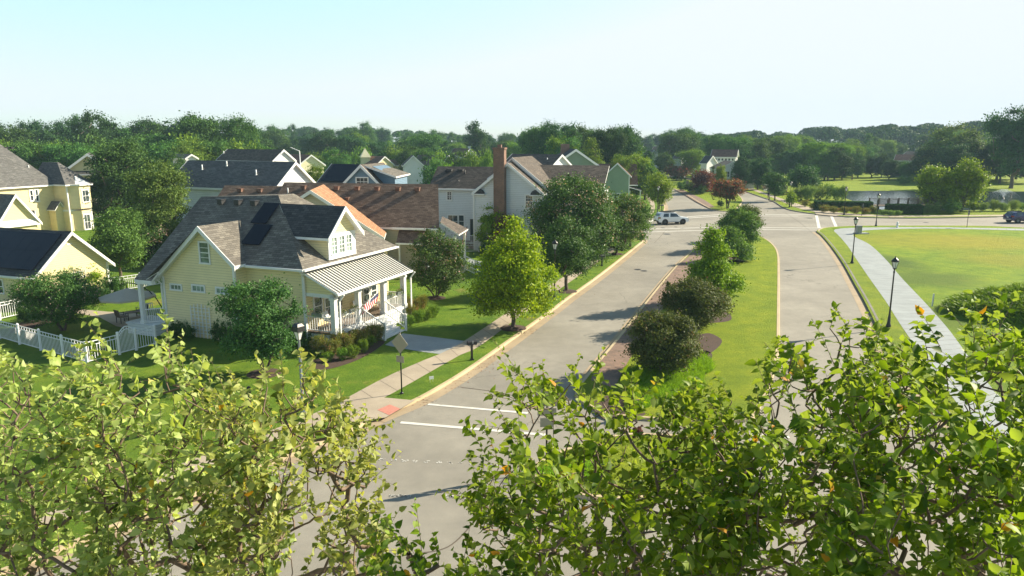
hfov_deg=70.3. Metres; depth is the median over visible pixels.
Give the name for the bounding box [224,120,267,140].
woodland tree
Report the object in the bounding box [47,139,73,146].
woodland tree
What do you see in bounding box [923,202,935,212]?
shrub
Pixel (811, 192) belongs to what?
reed clump
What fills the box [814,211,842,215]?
kerb ramp
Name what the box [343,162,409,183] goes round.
blue house gable wing
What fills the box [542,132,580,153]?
woodland tree
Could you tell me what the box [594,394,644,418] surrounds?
mulch bed
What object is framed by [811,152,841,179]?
woodland tree
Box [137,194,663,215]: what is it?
lawn
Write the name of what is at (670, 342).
crape myrtle
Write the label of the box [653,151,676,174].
tree
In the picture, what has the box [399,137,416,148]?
woodland tree
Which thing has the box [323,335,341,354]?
flowering plant
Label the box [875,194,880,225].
street lamp
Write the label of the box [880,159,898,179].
woodland tree
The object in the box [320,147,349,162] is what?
woodland tree
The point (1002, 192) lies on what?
fountain
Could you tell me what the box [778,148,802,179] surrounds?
woodland tree
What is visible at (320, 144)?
woodland tree
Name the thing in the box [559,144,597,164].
dull green gable house
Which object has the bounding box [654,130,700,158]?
woodland tree
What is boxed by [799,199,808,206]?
border plant
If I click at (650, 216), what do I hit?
street tree
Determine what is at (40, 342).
picket fence
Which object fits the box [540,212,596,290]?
street tree
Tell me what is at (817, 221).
road marking
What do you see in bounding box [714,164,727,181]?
tree
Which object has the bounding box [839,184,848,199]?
reed clump
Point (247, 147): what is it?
woodland tree
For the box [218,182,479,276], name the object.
brown roof house
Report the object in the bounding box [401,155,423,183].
house
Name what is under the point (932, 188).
pond tree
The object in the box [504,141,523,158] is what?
woodland tree
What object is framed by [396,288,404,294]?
flower box
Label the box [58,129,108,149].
woodland tree
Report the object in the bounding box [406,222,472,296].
crape myrtle
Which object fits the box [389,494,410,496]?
worn road marking
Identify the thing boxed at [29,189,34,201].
window
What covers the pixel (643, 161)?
woodland tree
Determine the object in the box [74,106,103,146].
tree
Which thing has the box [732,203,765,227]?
crape myrtle
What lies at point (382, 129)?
woodland tree
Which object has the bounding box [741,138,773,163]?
woodland tree
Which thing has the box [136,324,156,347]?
picket fence
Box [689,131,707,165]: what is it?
woodland tree
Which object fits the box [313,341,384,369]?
mulch bed
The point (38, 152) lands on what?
woodland tree
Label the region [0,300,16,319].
picket fence
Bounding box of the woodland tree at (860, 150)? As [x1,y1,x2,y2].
[847,142,867,159]
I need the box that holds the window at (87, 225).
[83,213,91,229]
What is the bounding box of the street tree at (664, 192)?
[643,169,674,208]
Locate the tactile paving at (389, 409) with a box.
[378,405,399,414]
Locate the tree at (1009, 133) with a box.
[981,103,1023,188]
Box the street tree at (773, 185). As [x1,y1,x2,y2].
[759,169,790,199]
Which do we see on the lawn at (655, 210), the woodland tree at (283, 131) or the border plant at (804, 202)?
the woodland tree at (283, 131)
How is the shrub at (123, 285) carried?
on the lawn at (453, 319)
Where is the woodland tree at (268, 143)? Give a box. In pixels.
[261,132,279,148]
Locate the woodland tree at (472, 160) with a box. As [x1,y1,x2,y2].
[453,146,484,166]
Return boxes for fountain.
[987,189,1019,197]
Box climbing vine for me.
[84,263,104,284]
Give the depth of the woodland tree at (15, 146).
145.93 m
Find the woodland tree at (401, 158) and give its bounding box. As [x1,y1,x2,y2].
[390,143,422,170]
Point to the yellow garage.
(25, 252)
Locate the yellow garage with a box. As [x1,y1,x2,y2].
[0,227,115,306]
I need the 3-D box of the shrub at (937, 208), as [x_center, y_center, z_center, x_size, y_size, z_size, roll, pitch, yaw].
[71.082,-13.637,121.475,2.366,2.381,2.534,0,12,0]
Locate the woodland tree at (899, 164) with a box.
[896,161,906,176]
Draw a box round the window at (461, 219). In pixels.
[458,214,464,226]
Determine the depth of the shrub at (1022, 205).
126.13 m
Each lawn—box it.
[0,218,639,567]
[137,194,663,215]
[537,435,723,495]
[579,233,777,419]
[665,176,741,210]
[686,167,1023,217]
[817,230,970,423]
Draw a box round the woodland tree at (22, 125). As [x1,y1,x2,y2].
[10,118,43,137]
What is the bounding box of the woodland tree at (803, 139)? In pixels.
[794,133,814,151]
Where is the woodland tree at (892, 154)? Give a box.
[885,145,896,159]
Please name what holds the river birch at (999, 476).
on the ground
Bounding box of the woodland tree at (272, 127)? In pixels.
[264,124,276,131]
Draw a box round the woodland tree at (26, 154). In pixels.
[12,139,54,169]
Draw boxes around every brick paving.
[591,241,705,386]
[675,189,713,207]
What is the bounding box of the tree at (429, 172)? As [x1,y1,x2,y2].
[417,157,455,183]
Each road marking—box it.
[379,458,497,465]
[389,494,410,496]
[400,421,545,435]
[428,404,527,413]
[759,214,796,214]
[815,215,820,227]
[830,216,836,226]
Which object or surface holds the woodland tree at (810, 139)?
on the park lawn at (864, 182)
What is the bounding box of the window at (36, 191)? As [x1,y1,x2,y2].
[34,188,39,201]
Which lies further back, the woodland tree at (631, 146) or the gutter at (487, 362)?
the woodland tree at (631, 146)
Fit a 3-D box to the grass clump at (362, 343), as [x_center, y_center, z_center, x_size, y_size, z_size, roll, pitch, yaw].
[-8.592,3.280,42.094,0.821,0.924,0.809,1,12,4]
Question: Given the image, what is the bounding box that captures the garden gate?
[116,326,137,354]
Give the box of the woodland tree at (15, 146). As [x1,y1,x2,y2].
[1,139,41,156]
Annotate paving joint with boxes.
[39,249,609,523]
[843,227,1006,435]
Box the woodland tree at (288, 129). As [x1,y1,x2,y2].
[284,125,293,137]
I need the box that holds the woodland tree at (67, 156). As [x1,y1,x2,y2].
[36,139,97,167]
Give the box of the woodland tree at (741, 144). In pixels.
[714,133,758,162]
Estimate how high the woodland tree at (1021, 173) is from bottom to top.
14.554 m
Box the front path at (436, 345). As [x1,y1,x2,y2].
[385,333,462,353]
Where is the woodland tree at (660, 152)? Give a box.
[654,143,672,165]
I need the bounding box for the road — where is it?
[35,170,1023,575]
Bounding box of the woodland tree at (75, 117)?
[66,113,83,135]
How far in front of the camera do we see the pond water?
157.64 m
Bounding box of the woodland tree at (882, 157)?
[874,153,889,177]
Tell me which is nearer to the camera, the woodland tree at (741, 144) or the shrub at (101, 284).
the shrub at (101, 284)
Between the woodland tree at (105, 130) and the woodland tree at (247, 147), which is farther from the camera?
the woodland tree at (105, 130)
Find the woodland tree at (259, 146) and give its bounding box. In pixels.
[243,141,273,148]
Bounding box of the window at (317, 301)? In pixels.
[313,297,322,318]
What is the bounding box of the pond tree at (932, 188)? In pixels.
[912,162,961,205]
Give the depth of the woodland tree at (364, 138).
249.97 m
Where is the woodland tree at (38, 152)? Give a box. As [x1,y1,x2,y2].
[24,141,58,168]
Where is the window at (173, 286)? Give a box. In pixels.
[169,283,182,291]
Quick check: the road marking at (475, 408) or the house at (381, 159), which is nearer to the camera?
the road marking at (475, 408)
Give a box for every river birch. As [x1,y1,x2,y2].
[0,344,188,575]
[19,306,314,575]
[119,157,198,240]
[160,347,411,575]
[356,497,485,575]
[425,337,786,575]
[630,301,944,575]
[788,287,1023,575]
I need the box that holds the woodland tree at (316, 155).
[307,151,324,161]
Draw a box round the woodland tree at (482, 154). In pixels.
[476,140,492,158]
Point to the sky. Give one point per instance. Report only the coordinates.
(728, 67)
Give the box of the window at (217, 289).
[215,286,227,294]
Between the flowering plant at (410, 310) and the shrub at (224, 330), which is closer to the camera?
the shrub at (224, 330)
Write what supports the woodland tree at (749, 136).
on the park lawn at (864, 182)
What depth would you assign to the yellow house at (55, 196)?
96.34 m
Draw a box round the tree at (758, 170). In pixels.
[749,156,772,189]
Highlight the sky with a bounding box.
[0,0,1023,141]
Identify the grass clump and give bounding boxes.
[321,350,334,361]
[336,346,348,360]
[345,343,360,358]
[357,338,367,352]
[367,335,376,345]
[407,314,414,326]
[412,309,425,322]
[422,308,431,320]
[426,304,440,316]
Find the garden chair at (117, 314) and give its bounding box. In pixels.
[113,310,128,323]
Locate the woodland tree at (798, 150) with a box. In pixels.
[783,134,802,151]
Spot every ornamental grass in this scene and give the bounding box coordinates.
[511,459,605,485]
[623,349,716,407]
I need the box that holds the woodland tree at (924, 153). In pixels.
[906,148,937,173]
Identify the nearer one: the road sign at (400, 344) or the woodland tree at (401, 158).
the road sign at (400, 344)
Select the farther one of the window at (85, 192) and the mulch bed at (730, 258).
the window at (85, 192)
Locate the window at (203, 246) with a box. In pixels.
[197,241,210,264]
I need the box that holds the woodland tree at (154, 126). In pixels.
[146,120,163,135]
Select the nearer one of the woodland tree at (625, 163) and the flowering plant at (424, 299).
the flowering plant at (424, 299)
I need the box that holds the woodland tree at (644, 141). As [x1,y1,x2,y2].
[640,137,649,151]
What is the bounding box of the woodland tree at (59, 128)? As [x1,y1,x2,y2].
[51,116,85,140]
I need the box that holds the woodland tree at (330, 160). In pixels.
[319,147,353,170]
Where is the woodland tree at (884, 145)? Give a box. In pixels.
[869,139,897,154]
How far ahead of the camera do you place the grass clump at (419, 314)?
48.91 m
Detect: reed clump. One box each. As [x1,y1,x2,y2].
[791,186,805,199]
[799,184,818,200]
[810,185,828,199]
[819,183,834,198]
[830,185,842,199]
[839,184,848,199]
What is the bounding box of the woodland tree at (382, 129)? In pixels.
[373,126,394,141]
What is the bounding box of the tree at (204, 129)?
[165,110,235,142]
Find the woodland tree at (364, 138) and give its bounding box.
[346,130,370,145]
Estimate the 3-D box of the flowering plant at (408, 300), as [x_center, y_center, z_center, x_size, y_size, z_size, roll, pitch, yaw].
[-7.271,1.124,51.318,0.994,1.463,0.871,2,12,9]
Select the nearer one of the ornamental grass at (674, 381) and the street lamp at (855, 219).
the ornamental grass at (674, 381)
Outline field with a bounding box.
[821,226,1023,408]
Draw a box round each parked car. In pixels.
[653,211,688,224]
[1003,211,1023,222]
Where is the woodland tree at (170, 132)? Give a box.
[160,112,209,137]
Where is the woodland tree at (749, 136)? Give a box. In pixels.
[739,135,755,142]
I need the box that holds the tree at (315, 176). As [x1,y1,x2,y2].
[305,162,324,181]
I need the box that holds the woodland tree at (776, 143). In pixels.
[751,135,793,157]
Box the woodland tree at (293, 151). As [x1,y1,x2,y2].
[288,138,302,154]
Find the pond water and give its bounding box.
[838,191,1023,210]
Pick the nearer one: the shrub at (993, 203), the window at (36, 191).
the window at (36, 191)
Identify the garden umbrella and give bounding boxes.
[98,282,161,307]
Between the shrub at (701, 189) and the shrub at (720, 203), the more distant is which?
the shrub at (701, 189)
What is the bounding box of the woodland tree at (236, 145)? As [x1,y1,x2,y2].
[220,131,259,153]
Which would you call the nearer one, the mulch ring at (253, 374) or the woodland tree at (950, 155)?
the mulch ring at (253, 374)
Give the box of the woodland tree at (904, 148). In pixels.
[890,142,909,153]
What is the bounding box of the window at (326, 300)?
[324,298,330,316]
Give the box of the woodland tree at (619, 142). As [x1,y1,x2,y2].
[590,123,629,162]
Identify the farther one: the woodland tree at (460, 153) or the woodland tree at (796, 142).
the woodland tree at (796, 142)
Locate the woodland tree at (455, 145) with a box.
[444,143,465,151]
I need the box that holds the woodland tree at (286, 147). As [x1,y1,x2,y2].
[276,139,291,153]
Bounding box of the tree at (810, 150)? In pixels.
[797,138,831,179]
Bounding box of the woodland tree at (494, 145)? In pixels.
[488,138,510,153]
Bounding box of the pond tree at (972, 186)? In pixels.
[942,156,996,210]
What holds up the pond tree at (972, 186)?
on the park lawn at (864, 182)
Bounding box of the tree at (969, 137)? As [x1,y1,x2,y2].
[908,121,992,169]
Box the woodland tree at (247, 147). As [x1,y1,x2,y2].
[198,139,253,157]
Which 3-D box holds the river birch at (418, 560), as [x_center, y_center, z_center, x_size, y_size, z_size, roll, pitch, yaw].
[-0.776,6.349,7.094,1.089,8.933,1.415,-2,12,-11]
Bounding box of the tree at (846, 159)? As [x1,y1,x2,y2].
[821,145,855,179]
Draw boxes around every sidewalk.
[14,248,615,536]
[646,196,654,213]
[750,189,1002,216]
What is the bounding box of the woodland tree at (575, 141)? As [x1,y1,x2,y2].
[539,132,588,153]
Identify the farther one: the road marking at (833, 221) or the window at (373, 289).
the road marking at (833, 221)
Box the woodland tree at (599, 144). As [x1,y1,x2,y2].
[581,127,619,163]
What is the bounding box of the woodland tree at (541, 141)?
[526,118,563,153]
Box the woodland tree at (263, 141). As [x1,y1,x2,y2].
[217,118,267,146]
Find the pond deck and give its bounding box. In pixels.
[869,198,938,208]
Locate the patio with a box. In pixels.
[76,309,140,327]
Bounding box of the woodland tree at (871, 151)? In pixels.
[861,144,878,158]
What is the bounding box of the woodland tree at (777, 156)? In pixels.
[768,151,785,168]
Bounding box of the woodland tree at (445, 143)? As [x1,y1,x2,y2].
[439,140,453,155]
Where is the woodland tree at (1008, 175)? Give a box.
[991,172,1021,178]
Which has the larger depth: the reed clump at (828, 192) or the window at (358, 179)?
the reed clump at (828, 192)
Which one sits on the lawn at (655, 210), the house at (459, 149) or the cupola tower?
the house at (459, 149)
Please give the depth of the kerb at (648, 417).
32.25 m
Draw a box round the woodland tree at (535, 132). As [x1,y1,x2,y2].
[520,121,552,153]
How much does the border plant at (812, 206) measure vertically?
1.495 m
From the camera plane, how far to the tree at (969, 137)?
207.69 m
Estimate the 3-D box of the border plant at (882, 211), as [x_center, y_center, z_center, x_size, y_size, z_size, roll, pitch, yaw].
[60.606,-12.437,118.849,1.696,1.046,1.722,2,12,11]
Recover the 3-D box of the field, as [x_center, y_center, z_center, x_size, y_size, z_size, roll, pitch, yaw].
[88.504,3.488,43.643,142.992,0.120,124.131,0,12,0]
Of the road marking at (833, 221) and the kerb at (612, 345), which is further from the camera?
the road marking at (833, 221)
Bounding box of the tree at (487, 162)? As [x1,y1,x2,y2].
[478,147,492,166]
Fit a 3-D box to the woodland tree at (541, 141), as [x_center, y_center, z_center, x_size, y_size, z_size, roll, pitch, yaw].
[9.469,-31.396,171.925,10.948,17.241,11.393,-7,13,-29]
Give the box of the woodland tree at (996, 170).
[982,142,1015,183]
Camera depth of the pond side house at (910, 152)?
277.83 m
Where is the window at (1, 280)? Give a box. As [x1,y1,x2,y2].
[0,279,4,294]
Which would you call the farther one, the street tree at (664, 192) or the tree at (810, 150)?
the tree at (810, 150)
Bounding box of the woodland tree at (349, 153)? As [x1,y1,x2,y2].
[345,148,370,162]
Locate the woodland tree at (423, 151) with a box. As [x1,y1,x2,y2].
[406,146,435,178]
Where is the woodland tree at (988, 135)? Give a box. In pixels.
[982,132,995,144]
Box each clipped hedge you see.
[814,200,873,210]
[884,203,923,214]
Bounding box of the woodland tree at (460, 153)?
[446,149,470,166]
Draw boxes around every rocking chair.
[322,311,330,324]
[371,294,379,309]
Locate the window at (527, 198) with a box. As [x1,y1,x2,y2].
[524,194,533,208]
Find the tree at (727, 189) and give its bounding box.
[707,178,749,207]
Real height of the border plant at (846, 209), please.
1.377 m
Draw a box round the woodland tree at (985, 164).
[967,146,992,172]
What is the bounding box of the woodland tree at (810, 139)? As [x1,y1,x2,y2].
[799,134,818,143]
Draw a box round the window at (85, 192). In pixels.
[81,189,89,202]
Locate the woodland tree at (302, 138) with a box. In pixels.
[290,132,321,151]
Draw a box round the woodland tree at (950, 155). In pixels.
[926,140,977,174]
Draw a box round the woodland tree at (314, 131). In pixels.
[304,129,318,135]
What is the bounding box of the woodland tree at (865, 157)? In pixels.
[853,152,870,172]
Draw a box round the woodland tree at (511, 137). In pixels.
[496,132,516,142]
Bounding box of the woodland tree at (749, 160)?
[744,157,759,167]
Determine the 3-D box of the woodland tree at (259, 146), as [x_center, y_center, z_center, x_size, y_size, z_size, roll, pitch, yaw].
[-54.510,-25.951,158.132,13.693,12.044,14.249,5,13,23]
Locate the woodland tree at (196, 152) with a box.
[170,137,218,162]
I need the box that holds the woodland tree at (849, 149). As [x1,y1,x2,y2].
[823,142,855,155]
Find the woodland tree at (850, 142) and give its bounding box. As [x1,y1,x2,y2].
[845,138,860,144]
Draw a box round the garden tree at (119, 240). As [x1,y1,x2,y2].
[84,204,151,275]
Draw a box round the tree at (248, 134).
[222,112,262,145]
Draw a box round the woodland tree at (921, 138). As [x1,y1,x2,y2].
[914,133,932,148]
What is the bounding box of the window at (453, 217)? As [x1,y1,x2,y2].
[447,214,458,223]
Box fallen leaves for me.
[413,292,594,411]
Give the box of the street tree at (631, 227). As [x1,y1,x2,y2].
[597,190,655,252]
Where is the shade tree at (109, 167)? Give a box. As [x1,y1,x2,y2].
[79,136,163,216]
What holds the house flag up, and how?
attached to the yellow house at (333, 261)
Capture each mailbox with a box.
[467,340,476,360]
[599,254,604,265]
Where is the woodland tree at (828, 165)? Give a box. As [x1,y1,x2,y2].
[816,151,844,179]
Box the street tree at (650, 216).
[614,190,659,246]
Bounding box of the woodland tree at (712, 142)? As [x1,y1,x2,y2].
[698,132,727,155]
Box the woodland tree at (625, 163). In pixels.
[609,154,639,194]
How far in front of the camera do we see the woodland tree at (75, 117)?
208.52 m
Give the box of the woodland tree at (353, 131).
[341,126,364,136]
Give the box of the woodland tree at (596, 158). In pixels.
[583,137,606,163]
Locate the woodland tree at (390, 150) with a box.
[384,144,403,159]
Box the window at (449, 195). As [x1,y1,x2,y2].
[446,191,452,200]
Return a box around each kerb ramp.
[340,397,414,421]
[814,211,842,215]
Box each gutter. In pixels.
[5,239,647,575]
[580,241,701,380]
[813,232,967,444]
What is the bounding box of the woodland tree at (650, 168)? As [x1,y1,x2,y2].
[634,163,664,199]
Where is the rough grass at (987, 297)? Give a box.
[940,282,1023,324]
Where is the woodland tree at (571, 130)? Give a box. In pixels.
[557,122,582,138]
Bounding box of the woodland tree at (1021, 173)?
[1012,158,1023,178]
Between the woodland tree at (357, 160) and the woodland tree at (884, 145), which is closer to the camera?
the woodland tree at (357, 160)
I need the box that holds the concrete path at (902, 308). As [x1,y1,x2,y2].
[834,227,1023,459]
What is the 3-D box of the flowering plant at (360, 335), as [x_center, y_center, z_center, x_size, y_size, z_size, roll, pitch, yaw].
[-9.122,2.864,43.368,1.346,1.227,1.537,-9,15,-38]
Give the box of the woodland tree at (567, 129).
[559,120,581,137]
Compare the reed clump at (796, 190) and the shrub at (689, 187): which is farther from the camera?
the shrub at (689, 187)
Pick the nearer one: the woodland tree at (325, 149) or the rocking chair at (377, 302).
the rocking chair at (377, 302)
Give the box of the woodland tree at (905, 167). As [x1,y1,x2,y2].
[897,160,914,177]
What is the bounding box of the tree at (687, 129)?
[667,126,694,141]
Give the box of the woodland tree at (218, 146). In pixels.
[189,137,241,158]
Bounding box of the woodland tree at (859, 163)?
[848,151,867,179]
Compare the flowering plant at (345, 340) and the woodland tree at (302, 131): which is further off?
the woodland tree at (302, 131)
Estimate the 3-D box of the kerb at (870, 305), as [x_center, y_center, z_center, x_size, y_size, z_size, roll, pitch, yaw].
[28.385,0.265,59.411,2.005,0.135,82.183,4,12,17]
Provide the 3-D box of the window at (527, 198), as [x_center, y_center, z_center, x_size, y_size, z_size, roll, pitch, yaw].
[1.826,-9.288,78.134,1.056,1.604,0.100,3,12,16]
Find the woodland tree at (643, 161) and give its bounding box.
[623,151,659,197]
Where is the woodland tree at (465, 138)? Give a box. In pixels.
[459,133,484,142]
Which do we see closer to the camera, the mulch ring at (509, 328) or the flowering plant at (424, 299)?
the mulch ring at (509, 328)
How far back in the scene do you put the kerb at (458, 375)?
38.63 m
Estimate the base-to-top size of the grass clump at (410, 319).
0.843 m
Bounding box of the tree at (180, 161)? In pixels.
[157,148,186,189]
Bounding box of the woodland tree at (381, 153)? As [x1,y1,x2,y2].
[376,149,392,156]
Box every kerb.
[0,240,642,575]
[533,433,726,499]
[575,380,751,423]
[583,241,703,379]
[676,189,742,211]
[685,177,1002,218]
[752,236,779,417]
[818,225,1023,230]
[818,231,962,426]
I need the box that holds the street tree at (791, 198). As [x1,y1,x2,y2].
[784,190,798,206]
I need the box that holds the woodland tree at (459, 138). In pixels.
[452,134,462,143]
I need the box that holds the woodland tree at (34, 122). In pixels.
[26,119,44,139]
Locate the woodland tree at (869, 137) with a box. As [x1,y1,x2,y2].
[861,133,879,155]
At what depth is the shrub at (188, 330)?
44.39 m
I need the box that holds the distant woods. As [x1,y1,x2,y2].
[129,120,1010,152]
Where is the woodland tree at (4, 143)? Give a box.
[0,139,11,146]
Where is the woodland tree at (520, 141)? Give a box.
[516,128,536,153]
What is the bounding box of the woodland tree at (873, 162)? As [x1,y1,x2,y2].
[863,154,880,177]
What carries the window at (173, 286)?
in the yellow house at (333, 261)
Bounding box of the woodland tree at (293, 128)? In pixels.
[288,123,298,145]
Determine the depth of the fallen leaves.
39.17 m
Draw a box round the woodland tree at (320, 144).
[300,129,346,156]
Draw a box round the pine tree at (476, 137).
[463,119,490,157]
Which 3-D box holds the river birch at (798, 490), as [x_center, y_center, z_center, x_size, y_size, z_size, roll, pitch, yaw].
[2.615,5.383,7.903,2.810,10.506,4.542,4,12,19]
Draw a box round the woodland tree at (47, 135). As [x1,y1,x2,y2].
[26,120,65,144]
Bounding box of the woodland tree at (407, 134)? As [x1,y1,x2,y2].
[401,131,417,140]
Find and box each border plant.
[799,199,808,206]
[808,202,817,209]
[818,204,829,211]
[827,206,839,212]
[840,206,851,213]
[850,206,861,213]
[860,208,870,213]
[870,205,876,213]
[879,209,887,214]
[884,210,894,214]
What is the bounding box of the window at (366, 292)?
[362,287,369,302]
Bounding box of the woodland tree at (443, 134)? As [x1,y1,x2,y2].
[424,131,447,141]
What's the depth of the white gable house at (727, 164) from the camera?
183.24 m
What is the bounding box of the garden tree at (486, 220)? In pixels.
[469,202,506,247]
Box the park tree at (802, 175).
[786,164,823,188]
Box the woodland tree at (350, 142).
[334,133,367,153]
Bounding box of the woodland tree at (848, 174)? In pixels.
[836,163,854,179]
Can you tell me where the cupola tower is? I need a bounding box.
[360,149,370,163]
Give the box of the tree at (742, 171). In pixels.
[729,155,752,187]
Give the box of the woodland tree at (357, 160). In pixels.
[347,145,373,163]
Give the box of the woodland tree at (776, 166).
[766,158,781,174]
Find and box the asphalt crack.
[422,522,472,552]
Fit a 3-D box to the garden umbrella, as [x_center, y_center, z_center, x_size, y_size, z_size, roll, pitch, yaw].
[-24.645,1.104,47.525,4.191,2.988,3.234,2,12,11]
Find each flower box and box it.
[310,309,323,316]
[338,309,348,316]
[347,304,359,312]
[387,291,393,299]
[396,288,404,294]
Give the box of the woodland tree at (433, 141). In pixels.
[406,131,446,154]
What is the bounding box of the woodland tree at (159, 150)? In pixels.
[143,137,203,184]
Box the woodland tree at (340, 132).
[333,127,354,137]
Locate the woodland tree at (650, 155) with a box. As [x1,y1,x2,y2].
[640,146,654,165]
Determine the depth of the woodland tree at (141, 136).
158.47 m
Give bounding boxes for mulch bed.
[10,321,50,332]
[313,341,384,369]
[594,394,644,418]
[694,333,721,353]
[709,312,731,322]
[727,257,745,261]
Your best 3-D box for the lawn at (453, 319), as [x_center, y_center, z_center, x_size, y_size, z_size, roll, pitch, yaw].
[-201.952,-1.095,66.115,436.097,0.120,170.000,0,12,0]
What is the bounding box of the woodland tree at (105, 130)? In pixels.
[59,109,132,144]
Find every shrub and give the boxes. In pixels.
[13,301,33,322]
[29,305,45,320]
[91,276,111,301]
[98,267,121,292]
[114,273,125,289]
[166,318,184,337]
[177,321,196,340]
[208,316,226,343]
[221,319,232,340]
[289,321,306,349]
[296,329,313,350]
[478,242,490,253]
[632,425,642,439]
[676,179,688,190]
[683,182,695,191]
[692,184,708,193]
[717,200,723,206]
[896,175,911,183]
[909,174,920,183]
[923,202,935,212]
[932,201,943,212]
[941,199,962,213]
[969,202,979,211]
[978,202,989,210]
[988,198,1002,210]
[997,202,1010,210]
[1008,199,1021,210]
[1019,202,1023,210]
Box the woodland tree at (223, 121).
[217,114,241,136]
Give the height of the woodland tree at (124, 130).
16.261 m
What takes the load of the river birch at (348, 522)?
on the ground
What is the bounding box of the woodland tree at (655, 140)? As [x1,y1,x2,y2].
[643,133,660,145]
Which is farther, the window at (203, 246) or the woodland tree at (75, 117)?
the woodland tree at (75, 117)
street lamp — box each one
[291,323,306,413]
[552,240,557,299]
[843,186,847,214]
[850,216,858,263]
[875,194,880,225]
[886,256,899,326]
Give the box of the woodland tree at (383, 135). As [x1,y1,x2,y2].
[374,126,394,144]
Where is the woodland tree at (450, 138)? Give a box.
[447,131,458,146]
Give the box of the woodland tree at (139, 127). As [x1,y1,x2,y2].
[127,121,153,138]
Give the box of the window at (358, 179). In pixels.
[355,177,368,182]
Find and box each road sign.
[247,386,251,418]
[392,332,407,393]
[537,387,556,466]
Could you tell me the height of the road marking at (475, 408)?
0.001 m
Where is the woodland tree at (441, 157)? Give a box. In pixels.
[427,147,459,167]
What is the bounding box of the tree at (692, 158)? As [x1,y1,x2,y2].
[674,147,708,177]
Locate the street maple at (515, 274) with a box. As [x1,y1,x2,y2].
[461,214,566,326]
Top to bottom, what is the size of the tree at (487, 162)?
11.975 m
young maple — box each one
[682,223,750,297]
[720,224,758,260]
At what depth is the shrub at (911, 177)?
201.99 m
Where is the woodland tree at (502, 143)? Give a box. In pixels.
[492,139,514,150]
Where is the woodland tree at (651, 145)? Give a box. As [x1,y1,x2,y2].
[646,135,655,149]
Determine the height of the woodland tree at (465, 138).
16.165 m
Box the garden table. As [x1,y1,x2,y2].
[125,310,140,316]
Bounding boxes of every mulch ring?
[246,368,280,378]
[426,296,445,299]
[500,325,526,331]
[556,289,576,293]
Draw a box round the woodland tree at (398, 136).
[393,131,401,148]
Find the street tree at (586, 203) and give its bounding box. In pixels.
[516,171,624,265]
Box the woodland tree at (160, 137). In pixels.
[134,131,181,158]
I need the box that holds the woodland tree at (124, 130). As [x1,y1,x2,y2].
[110,123,132,141]
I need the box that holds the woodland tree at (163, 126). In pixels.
[145,118,173,137]
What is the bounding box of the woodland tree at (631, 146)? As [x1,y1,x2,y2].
[607,122,644,156]
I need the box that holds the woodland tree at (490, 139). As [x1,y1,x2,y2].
[485,135,495,157]
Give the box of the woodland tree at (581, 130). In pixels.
[567,122,592,154]
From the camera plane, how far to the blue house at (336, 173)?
88.47 m
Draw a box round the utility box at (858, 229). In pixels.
[853,225,868,233]
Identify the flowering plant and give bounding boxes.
[309,332,329,352]
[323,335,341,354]
[328,328,347,348]
[334,331,354,348]
[350,327,369,345]
[364,321,378,338]
[373,321,385,340]
[406,295,414,312]
[406,302,418,317]
[412,296,422,310]
[416,294,428,309]
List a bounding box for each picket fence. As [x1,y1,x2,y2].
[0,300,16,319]
[0,321,88,363]
[88,335,116,360]
[111,272,161,288]
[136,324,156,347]
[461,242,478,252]
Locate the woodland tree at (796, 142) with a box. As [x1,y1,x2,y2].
[772,133,801,151]
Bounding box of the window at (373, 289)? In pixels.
[370,285,376,298]
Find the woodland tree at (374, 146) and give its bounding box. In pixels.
[363,140,393,155]
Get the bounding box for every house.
[0,144,93,230]
[68,152,113,212]
[126,194,414,346]
[164,160,315,217]
[171,154,198,163]
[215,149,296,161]
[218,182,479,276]
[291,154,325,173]
[316,164,360,182]
[365,156,394,167]
[389,159,401,169]
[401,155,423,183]
[416,155,452,181]
[430,145,608,252]
[451,146,474,156]
[506,154,571,164]
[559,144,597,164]
[598,163,640,201]
[644,150,656,166]
[672,153,681,166]
[699,156,717,174]
[709,160,754,188]
[711,149,738,162]
[894,154,914,176]
[904,151,915,154]
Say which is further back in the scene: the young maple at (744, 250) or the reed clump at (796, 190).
the reed clump at (796, 190)
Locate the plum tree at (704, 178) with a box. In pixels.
[687,168,715,191]
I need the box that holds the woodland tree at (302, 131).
[298,126,310,136]
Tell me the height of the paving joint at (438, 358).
0.001 m
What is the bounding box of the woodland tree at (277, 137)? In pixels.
[262,127,290,146]
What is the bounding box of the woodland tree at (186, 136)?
[152,127,196,148]
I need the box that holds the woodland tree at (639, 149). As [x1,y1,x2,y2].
[616,124,644,157]
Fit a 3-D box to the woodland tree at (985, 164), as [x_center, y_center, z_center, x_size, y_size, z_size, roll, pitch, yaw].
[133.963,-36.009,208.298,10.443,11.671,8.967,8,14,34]
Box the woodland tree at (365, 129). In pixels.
[356,120,378,141]
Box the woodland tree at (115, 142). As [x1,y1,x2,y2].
[85,137,145,165]
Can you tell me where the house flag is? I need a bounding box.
[359,291,379,313]
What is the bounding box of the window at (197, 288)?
[191,284,205,292]
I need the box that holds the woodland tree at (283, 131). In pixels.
[274,126,287,132]
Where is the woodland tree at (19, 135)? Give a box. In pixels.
[0,121,39,143]
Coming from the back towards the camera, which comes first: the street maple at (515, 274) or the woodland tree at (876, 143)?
the woodland tree at (876, 143)
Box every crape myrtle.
[0,265,109,330]
[134,222,169,264]
[207,272,313,371]
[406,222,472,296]
[487,212,520,245]
[614,305,708,375]
[651,274,739,328]
[663,164,693,179]
[714,205,764,245]
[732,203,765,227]
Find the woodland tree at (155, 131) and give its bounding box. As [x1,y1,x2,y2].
[126,115,167,135]
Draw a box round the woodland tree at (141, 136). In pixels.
[114,132,159,155]
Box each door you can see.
[337,296,342,317]
[470,219,472,240]
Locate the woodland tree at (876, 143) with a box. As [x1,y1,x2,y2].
[872,136,885,155]

